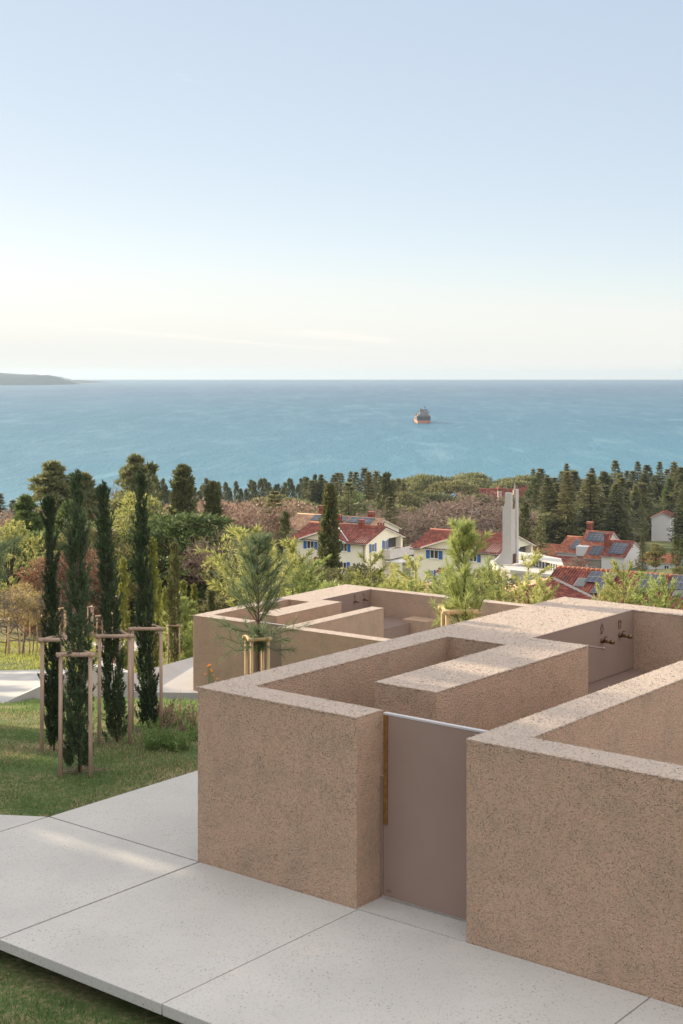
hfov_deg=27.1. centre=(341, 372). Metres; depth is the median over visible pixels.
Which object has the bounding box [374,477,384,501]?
conifer
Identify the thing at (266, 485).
cypress
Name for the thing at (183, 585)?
young cypress
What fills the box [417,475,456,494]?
umbrella pine
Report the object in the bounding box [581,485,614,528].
conifer
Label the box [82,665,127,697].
path
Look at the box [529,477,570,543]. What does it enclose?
conifer
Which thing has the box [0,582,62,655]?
bare sapling
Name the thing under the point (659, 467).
conifer
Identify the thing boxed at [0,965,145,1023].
kerb grass
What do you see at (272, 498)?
cedar
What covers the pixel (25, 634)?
bare sapling
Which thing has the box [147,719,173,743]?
weed plant
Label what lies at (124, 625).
young cypress
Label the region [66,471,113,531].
conifer
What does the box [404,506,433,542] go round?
evergreen tree
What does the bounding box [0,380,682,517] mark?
sea
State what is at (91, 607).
stake frame
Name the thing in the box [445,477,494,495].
umbrella pine
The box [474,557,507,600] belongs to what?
young pine
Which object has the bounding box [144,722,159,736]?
weed plant
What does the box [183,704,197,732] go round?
weed plant
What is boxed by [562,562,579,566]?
bare tree
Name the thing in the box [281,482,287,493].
cypress
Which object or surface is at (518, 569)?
white building
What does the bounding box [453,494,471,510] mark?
umbrella pine
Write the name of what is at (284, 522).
cypress
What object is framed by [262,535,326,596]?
young pine
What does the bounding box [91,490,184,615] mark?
tree
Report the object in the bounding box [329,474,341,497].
conifer
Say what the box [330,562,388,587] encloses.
shrub
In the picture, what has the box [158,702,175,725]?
weed plant
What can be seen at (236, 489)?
cypress
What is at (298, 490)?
cypress
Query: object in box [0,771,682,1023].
pavement
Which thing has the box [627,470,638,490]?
conifer
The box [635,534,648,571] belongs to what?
conifer
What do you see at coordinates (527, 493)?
conifer
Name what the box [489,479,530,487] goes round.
umbrella pine
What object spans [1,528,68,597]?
evergreen tree
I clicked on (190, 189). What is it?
sky
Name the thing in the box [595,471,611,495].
conifer
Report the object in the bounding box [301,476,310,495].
cypress
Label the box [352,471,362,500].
conifer
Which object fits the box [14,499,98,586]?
conifer
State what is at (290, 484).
cypress
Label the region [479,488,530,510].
red roof hall
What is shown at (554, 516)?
evergreen tree
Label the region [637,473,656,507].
conifer
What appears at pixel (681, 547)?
cypress
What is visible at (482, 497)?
umbrella pine
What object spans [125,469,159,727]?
young cypress
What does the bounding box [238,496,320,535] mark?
deciduous tree
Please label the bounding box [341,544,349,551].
window
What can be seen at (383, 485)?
cypress
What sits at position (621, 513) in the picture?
conifer
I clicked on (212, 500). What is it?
cypress
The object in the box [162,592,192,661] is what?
young pine
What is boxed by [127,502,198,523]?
deciduous tree
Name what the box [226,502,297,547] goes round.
deciduous tree
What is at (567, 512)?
conifer
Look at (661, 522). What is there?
white house
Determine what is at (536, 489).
conifer
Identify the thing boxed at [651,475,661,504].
conifer
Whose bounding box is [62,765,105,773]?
bare soil
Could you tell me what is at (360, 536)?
cream house
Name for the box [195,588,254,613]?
shrub
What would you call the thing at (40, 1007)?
dry grass
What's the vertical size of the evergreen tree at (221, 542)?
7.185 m
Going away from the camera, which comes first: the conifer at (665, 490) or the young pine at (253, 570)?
the young pine at (253, 570)
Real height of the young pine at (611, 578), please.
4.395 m
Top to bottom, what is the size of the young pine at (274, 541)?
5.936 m
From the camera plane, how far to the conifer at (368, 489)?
405.18 m
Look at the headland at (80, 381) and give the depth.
8452.54 m
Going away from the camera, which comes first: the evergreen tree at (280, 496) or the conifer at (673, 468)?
the evergreen tree at (280, 496)
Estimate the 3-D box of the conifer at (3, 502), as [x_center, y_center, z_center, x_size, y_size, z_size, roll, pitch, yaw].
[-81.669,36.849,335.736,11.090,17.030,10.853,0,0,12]
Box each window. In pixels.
[303,541,317,549]
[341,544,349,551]
[341,562,349,570]
[369,543,376,552]
[382,539,388,549]
[426,550,441,559]
[429,570,435,579]
[468,553,480,562]
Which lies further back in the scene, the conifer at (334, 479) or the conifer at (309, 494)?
the conifer at (334, 479)
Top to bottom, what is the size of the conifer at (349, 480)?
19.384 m
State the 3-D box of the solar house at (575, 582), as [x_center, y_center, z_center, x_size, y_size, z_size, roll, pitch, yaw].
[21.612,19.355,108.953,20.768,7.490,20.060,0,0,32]
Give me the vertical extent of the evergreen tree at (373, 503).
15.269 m
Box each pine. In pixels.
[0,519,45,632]
[0,530,27,588]
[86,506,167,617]
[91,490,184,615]
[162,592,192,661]
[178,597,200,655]
[193,523,266,606]
[200,526,263,605]
[205,529,313,670]
[234,545,288,600]
[249,539,297,598]
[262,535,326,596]
[278,554,331,596]
[330,572,365,586]
[344,549,392,588]
[378,562,406,590]
[392,476,424,494]
[392,552,432,593]
[399,473,447,492]
[408,491,435,506]
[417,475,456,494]
[421,491,454,509]
[421,569,449,595]
[423,479,479,496]
[426,515,495,626]
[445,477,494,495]
[452,471,495,512]
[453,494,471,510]
[458,493,501,510]
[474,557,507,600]
[484,568,512,602]
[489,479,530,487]
[493,477,513,485]
[499,495,530,507]
[501,547,555,603]
[512,474,533,482]
[528,575,559,602]
[591,570,622,602]
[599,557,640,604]
[620,570,657,605]
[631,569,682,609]
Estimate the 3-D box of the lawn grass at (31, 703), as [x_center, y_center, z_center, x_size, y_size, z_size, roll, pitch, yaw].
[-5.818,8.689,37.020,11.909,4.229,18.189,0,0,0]
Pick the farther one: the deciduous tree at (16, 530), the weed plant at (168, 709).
the deciduous tree at (16, 530)
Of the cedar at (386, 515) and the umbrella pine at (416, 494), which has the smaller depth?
the cedar at (386, 515)
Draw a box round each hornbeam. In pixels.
[11,556,76,635]
[38,547,116,632]
[86,565,131,631]
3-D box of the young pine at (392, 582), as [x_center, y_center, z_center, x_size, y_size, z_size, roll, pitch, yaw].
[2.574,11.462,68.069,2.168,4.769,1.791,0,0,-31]
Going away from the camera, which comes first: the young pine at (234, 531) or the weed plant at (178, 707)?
the weed plant at (178, 707)
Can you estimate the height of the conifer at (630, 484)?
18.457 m
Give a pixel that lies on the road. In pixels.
(135, 646)
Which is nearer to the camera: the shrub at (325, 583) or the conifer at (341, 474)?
the shrub at (325, 583)
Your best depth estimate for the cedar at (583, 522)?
339.98 m
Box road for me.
[92,639,172,651]
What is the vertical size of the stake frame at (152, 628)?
2.171 m
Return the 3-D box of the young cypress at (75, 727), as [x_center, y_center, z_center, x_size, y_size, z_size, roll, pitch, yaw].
[-3.714,3.678,19.903,0.638,4.692,0.598,0,0,-7]
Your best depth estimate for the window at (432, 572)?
176.80 m
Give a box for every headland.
[0,373,78,384]
[49,375,99,382]
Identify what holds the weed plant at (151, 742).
on the ground at (80, 992)
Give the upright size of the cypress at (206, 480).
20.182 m
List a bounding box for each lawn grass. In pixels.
[0,695,197,720]
[0,717,197,816]
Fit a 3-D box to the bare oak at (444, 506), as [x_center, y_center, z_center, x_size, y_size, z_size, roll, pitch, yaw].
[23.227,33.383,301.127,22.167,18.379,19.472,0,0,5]
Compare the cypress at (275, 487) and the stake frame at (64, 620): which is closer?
the stake frame at (64, 620)
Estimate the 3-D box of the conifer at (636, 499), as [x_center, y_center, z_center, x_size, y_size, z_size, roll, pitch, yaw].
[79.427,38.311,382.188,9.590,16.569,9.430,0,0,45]
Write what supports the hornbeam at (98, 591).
on the ground at (80, 992)
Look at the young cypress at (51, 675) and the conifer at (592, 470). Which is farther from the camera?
the conifer at (592, 470)
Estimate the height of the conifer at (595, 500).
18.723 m
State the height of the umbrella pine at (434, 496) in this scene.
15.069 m
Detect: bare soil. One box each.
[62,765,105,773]
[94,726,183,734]
[96,740,142,745]
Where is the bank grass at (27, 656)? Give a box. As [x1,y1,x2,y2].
[0,634,178,685]
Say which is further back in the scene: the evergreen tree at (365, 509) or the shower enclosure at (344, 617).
the evergreen tree at (365, 509)
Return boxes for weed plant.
[142,724,159,741]
[142,732,158,750]
[143,734,157,750]
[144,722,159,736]
[145,717,158,728]
[146,725,166,750]
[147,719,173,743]
[148,716,160,729]
[153,726,170,746]
[156,699,175,728]
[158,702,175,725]
[162,725,182,749]
[163,699,173,716]
[166,727,186,751]
[167,690,188,722]
[171,710,185,725]
[172,698,192,730]
[174,702,194,713]
[175,705,189,721]
[176,725,195,749]
[179,709,197,740]
[179,716,197,734]
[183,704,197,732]
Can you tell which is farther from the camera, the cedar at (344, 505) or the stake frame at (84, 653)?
the cedar at (344, 505)
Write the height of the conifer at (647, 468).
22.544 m
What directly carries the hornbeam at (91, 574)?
on the ground at (80, 992)
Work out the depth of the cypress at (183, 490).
164.29 m
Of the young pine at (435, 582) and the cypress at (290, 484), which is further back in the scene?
the cypress at (290, 484)
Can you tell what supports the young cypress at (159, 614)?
on the ground at (80, 992)
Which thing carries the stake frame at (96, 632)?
on the ground at (80, 992)
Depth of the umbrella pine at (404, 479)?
510.27 m
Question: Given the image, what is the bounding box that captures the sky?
[0,0,682,379]
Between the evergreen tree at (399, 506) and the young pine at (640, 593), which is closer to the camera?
the young pine at (640, 593)
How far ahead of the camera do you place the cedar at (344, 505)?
289.53 m
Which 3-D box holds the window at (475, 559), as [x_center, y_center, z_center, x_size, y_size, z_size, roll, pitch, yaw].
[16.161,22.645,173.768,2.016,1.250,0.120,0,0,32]
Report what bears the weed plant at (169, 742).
on the ground at (80, 992)
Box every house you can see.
[279,505,401,552]
[290,519,413,580]
[410,528,535,581]
[498,565,682,609]
[533,521,641,569]
[639,553,682,569]
[649,510,675,540]
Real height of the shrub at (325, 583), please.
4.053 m
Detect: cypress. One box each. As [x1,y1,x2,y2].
[37,494,66,749]
[55,468,99,772]
[90,480,127,741]
[115,557,130,669]
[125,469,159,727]
[144,537,167,667]
[145,460,165,510]
[154,577,162,647]
[160,478,166,505]
[160,587,168,657]
[163,484,168,504]
[163,542,183,662]
[165,463,200,538]
[179,580,187,644]
[189,583,198,636]
[195,490,202,502]
[200,480,224,524]
[201,478,209,499]
[206,571,215,611]
[218,573,224,608]
[222,481,229,502]
[227,491,232,510]
[232,480,239,504]
[236,488,243,502]
[243,489,248,500]
[247,479,252,500]
[249,480,257,501]
[257,478,264,497]
[260,478,268,496]
[265,482,271,495]
[272,484,278,491]
[277,510,291,558]
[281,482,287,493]
[286,477,295,498]
[295,484,300,498]
[300,477,305,497]
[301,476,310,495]
[315,482,346,579]
[376,472,396,515]
[519,501,532,541]
[669,535,679,573]
[679,539,682,566]
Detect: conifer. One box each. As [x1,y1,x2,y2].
[0,459,93,559]
[0,493,11,523]
[0,494,57,576]
[6,499,15,516]
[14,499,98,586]
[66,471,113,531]
[99,453,168,538]
[300,482,308,501]
[303,480,318,509]
[312,482,322,503]
[314,474,325,510]
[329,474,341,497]
[333,472,342,495]
[339,473,345,490]
[343,478,354,495]
[347,471,353,486]
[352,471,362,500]
[358,467,374,499]
[360,471,380,501]
[366,470,384,498]
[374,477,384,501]
[388,479,398,503]
[396,478,401,491]
[398,482,407,491]
[523,477,541,501]
[528,483,541,511]
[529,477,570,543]
[530,468,535,475]
[534,468,547,482]
[535,472,543,484]
[546,482,570,543]
[548,470,586,543]
[551,477,561,491]
[557,471,563,484]
[561,463,569,483]
[563,480,579,501]
[565,471,583,497]
[568,472,612,535]
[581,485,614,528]
[586,494,610,530]
[588,468,596,479]
[593,483,640,540]
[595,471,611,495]
[599,477,644,540]
[610,460,620,483]
[611,473,628,494]
[623,470,629,483]
[625,480,649,540]
[626,482,660,540]
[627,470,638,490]
[629,484,651,539]
[633,460,642,484]
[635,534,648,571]
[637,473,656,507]
[639,464,653,485]
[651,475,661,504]
[652,461,665,504]
[658,461,678,507]
[658,478,680,530]
[659,467,682,516]
[660,469,670,498]
[663,473,682,534]
[666,482,682,544]
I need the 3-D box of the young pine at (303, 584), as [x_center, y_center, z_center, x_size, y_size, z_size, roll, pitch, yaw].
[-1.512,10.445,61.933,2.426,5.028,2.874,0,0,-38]
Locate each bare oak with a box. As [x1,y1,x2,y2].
[373,496,446,565]
[405,485,498,542]
[422,490,523,532]
[488,499,540,540]
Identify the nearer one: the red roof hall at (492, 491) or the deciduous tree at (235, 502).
the deciduous tree at (235, 502)
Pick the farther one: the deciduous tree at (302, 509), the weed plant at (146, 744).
the deciduous tree at (302, 509)
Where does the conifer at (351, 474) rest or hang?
on the ground at (80, 992)
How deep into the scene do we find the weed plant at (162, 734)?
21.81 m
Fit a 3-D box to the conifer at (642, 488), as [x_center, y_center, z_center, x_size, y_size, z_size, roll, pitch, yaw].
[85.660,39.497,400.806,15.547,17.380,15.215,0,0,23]
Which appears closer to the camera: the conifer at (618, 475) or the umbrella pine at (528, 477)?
the conifer at (618, 475)
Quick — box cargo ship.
[414,408,430,422]
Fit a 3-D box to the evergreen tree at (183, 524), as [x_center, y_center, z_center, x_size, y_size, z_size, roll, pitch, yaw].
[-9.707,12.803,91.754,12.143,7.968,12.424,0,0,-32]
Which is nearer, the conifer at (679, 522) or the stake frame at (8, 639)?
the stake frame at (8, 639)
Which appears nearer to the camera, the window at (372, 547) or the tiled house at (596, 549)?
the window at (372, 547)
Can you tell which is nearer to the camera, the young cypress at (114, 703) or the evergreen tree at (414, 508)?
the young cypress at (114, 703)
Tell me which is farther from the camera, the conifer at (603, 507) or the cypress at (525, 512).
the conifer at (603, 507)
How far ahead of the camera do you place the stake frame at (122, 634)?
22.17 m
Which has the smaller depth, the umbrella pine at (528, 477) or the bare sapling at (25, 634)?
the bare sapling at (25, 634)
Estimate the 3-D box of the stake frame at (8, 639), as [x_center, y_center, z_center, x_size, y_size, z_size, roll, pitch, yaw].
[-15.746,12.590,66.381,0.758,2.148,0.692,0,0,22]
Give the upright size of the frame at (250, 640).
1.884 m
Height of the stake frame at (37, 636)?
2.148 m
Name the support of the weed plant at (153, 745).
on the ground at (80, 992)
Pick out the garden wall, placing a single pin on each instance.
(426, 584)
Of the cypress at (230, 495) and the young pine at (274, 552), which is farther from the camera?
the cypress at (230, 495)
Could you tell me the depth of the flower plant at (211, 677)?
27.17 m
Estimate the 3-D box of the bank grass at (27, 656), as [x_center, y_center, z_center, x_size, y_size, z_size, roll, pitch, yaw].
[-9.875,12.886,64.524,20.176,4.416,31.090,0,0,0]
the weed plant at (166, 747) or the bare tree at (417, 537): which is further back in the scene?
the bare tree at (417, 537)
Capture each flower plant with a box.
[204,670,218,682]
[207,663,211,683]
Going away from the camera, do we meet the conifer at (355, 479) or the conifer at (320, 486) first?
the conifer at (320, 486)
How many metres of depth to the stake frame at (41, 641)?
21.27 m
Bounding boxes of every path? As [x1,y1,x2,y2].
[0,669,67,702]
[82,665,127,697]
[134,657,197,700]
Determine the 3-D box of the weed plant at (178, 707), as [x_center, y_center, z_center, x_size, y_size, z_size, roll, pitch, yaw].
[-3.107,6.421,26.898,0.430,0.658,0.461,0,0,32]
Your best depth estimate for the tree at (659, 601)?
45.97 m
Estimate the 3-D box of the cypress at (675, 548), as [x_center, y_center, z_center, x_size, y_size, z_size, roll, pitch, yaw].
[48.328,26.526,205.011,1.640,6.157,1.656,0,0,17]
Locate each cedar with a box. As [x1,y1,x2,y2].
[258,491,288,549]
[337,482,364,516]
[375,497,412,555]
[530,515,554,556]
[579,512,588,535]
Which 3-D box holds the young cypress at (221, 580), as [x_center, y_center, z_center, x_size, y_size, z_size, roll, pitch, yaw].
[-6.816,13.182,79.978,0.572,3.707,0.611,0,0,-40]
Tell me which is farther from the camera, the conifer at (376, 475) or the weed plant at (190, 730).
the conifer at (376, 475)
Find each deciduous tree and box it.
[0,506,39,522]
[0,517,12,537]
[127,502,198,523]
[164,495,260,554]
[196,499,255,512]
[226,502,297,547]
[232,499,258,516]
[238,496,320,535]
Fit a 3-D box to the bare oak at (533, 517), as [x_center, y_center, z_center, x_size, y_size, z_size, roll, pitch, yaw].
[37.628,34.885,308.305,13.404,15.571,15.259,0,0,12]
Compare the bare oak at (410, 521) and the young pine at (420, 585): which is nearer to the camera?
the young pine at (420, 585)
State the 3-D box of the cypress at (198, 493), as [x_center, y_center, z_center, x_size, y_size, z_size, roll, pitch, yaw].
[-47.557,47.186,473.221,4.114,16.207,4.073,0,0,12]
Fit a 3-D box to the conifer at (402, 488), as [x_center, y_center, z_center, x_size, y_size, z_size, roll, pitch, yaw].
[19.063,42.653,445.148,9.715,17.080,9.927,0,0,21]
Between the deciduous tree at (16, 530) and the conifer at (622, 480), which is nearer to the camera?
the deciduous tree at (16, 530)
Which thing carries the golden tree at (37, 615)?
on the ground at (80, 992)
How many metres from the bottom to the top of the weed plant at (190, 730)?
0.559 m
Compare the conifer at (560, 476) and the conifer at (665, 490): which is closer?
the conifer at (665, 490)
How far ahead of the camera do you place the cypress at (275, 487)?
470.46 m
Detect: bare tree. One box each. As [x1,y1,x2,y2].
[93,479,119,516]
[179,527,268,600]
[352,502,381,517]
[399,516,429,561]
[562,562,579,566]
[569,557,588,566]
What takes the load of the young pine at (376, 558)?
on the ground at (80, 992)
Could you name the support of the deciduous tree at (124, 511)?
on the ground at (80, 992)
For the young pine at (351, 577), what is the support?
on the ground at (80, 992)
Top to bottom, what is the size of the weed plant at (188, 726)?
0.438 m
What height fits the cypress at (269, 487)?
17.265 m
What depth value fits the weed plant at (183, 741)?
21.70 m
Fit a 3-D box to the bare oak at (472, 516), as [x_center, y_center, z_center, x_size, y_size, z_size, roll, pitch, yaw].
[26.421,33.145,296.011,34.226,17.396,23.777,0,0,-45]
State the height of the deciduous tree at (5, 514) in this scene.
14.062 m
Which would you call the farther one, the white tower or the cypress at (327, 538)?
the white tower
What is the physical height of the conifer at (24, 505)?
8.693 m
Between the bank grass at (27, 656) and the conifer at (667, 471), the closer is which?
the bank grass at (27, 656)
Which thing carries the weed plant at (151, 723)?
on the ground at (80, 992)
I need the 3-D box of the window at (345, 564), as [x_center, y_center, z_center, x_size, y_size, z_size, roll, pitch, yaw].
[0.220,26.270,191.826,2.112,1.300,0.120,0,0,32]
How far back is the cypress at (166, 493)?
484.43 m
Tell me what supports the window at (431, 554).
in the cream house at (429, 544)
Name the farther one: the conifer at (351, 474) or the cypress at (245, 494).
the cypress at (245, 494)
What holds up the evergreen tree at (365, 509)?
on the ground at (80, 992)
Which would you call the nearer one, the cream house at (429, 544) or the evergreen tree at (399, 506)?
the cream house at (429, 544)
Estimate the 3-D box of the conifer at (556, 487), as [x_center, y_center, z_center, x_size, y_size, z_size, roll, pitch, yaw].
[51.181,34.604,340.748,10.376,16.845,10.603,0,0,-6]
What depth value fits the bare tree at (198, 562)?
85.85 m
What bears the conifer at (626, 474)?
on the ground at (80, 992)
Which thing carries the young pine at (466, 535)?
on the ground at (80, 992)
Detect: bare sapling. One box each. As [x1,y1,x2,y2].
[0,580,87,648]
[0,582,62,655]
[0,582,87,653]
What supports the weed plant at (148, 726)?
on the ground at (80, 992)
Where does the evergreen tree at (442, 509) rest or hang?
on the ground at (80, 992)
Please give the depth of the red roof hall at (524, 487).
473.44 m
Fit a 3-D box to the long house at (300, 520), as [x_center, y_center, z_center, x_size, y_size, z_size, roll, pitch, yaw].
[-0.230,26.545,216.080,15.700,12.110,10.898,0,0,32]
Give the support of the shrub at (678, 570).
on the ground at (80, 992)
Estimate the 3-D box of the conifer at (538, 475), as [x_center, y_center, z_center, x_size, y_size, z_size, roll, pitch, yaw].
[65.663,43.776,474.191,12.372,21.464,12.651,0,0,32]
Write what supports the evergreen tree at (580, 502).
on the ground at (80, 992)
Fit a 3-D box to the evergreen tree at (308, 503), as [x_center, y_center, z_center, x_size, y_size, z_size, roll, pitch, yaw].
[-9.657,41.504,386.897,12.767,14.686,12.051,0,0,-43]
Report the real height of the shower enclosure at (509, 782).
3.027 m
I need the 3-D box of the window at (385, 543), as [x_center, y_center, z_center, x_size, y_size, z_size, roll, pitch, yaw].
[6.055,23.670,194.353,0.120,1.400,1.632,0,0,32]
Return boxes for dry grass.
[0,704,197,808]
[1,973,117,1023]
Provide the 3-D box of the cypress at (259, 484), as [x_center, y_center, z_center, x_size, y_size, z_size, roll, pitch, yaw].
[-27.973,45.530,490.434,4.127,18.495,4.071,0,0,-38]
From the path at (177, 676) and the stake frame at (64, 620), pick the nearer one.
the path at (177, 676)
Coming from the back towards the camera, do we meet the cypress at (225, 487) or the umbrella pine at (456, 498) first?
the cypress at (225, 487)
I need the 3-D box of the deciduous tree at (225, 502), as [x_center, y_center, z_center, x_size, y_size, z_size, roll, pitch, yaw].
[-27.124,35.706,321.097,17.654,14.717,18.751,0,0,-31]
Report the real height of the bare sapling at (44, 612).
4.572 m
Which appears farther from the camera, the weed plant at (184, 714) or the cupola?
the cupola
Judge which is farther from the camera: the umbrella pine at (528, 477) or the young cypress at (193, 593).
the umbrella pine at (528, 477)
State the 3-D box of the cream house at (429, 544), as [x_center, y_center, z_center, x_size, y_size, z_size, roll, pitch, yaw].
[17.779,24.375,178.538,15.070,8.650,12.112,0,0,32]
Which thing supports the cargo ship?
on the sea
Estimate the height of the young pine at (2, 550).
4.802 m
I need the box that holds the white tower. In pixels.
[494,489,518,564]
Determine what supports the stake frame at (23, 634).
on the ground at (80, 992)
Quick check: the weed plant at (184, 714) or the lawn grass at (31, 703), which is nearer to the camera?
the weed plant at (184, 714)
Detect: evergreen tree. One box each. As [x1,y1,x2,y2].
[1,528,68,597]
[30,526,138,627]
[113,509,280,613]
[115,511,227,616]
[183,523,243,587]
[242,497,270,510]
[264,493,286,507]
[281,497,301,504]
[289,498,322,511]
[335,491,370,515]
[365,500,377,507]
[370,503,407,518]
[393,491,428,513]
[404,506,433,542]
[436,501,455,528]
[478,507,502,531]
[530,511,564,542]
[543,512,568,542]
[559,503,582,532]
[572,498,591,530]
[640,499,663,539]
[642,543,666,572]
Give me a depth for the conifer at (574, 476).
399.92 m
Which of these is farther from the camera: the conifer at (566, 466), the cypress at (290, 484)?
the cypress at (290, 484)
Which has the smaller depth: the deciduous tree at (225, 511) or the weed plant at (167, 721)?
the weed plant at (167, 721)
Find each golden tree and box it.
[0,582,39,650]
[16,588,56,653]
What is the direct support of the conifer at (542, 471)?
on the ground at (80, 992)
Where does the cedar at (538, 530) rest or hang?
on the ground at (80, 992)
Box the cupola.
[497,484,501,509]
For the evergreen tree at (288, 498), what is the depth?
400.95 m
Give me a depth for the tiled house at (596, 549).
297.00 m
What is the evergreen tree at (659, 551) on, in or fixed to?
on the ground at (80, 992)
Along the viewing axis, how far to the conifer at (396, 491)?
381.04 m
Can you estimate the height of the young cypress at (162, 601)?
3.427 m
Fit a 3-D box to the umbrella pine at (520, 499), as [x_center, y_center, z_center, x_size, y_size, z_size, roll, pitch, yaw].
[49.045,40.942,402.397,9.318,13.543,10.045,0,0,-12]
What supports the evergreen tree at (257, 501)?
on the ground at (80, 992)
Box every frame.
[0,617,10,655]
[18,617,30,654]
[36,615,47,651]
[38,633,73,753]
[56,648,94,777]
[58,607,65,633]
[87,606,93,638]
[95,629,133,744]
[96,615,104,653]
[128,623,164,731]
[167,624,180,663]
[242,635,271,674]
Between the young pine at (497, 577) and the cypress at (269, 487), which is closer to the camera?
the young pine at (497, 577)
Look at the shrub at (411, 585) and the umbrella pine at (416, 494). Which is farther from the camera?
the umbrella pine at (416, 494)
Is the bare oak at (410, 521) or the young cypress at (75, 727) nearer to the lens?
the young cypress at (75, 727)
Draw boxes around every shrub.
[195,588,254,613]
[257,562,334,598]
[285,578,381,594]
[291,565,336,589]
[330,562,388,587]
[377,578,445,593]
[440,567,519,602]
[671,566,682,574]
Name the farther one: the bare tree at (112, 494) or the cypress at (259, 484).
the cypress at (259, 484)
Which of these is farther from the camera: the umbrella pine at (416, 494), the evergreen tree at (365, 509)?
the umbrella pine at (416, 494)
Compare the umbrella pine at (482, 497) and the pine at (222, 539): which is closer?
the pine at (222, 539)
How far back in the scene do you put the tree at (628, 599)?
50.07 m
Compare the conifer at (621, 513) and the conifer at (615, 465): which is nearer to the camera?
the conifer at (621, 513)
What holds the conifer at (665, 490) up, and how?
on the ground at (80, 992)
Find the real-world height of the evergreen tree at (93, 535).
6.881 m
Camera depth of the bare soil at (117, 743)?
22.34 m
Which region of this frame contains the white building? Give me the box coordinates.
[491,552,562,583]
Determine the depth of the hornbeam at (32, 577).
79.25 m
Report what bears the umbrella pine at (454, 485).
on the ground at (80, 992)
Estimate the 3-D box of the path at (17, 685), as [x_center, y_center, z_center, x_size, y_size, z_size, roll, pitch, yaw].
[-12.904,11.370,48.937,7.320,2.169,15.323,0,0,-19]
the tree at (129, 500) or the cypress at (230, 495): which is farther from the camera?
the cypress at (230, 495)
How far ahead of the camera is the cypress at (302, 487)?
507.01 m
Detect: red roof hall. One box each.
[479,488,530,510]
[519,485,564,488]
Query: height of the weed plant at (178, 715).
0.604 m
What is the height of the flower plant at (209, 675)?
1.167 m
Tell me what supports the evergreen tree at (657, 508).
on the ground at (80, 992)
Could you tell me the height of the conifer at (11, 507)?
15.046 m
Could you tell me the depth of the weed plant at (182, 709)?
26.50 m
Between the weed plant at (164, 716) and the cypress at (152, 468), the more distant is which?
the cypress at (152, 468)
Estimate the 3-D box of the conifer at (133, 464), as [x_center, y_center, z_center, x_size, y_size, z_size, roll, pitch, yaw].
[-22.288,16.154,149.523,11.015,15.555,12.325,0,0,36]
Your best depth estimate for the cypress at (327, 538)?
107.64 m
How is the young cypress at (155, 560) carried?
on the ground at (80, 992)
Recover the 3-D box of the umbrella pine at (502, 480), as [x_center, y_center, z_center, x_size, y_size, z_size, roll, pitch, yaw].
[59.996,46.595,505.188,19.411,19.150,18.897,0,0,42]
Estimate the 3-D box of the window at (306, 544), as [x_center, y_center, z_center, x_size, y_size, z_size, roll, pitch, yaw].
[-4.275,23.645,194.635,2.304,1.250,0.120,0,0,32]
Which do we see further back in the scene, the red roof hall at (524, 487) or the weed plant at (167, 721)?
the red roof hall at (524, 487)
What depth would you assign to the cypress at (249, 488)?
506.69 m
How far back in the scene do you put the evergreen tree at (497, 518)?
339.26 m
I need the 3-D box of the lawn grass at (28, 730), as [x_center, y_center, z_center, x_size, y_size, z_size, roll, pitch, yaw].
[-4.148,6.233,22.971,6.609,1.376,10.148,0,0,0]
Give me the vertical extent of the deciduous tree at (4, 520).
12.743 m
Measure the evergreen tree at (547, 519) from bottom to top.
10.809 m
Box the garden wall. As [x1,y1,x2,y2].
[386,577,444,592]
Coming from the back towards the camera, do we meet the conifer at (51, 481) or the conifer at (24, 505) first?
the conifer at (51, 481)
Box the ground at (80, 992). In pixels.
[0,526,682,1023]
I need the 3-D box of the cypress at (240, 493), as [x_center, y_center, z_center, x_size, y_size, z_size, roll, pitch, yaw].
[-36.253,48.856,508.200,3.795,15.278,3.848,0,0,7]
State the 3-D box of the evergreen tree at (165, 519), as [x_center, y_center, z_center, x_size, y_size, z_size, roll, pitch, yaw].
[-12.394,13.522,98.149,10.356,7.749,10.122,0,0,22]
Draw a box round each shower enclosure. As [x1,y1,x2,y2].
[193,584,529,690]
[196,596,682,1006]
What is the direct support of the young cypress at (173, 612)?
on the ground at (80, 992)
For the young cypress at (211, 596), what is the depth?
77.94 m
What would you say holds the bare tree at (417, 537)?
on the ground at (80, 992)
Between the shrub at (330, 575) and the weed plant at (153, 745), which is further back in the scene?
the shrub at (330, 575)
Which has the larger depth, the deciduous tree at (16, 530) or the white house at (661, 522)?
the white house at (661, 522)
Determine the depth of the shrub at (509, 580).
89.92 m
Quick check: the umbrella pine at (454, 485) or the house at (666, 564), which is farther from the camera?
the umbrella pine at (454, 485)
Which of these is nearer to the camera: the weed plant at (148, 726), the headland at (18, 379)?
the weed plant at (148, 726)
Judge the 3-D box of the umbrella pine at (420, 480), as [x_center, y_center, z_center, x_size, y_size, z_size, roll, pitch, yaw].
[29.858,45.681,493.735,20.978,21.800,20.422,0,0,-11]
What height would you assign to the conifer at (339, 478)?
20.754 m
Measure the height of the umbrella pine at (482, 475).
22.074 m
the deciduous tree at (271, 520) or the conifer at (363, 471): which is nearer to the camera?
the deciduous tree at (271, 520)
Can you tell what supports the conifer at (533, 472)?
on the ground at (80, 992)
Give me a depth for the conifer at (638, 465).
508.81 m

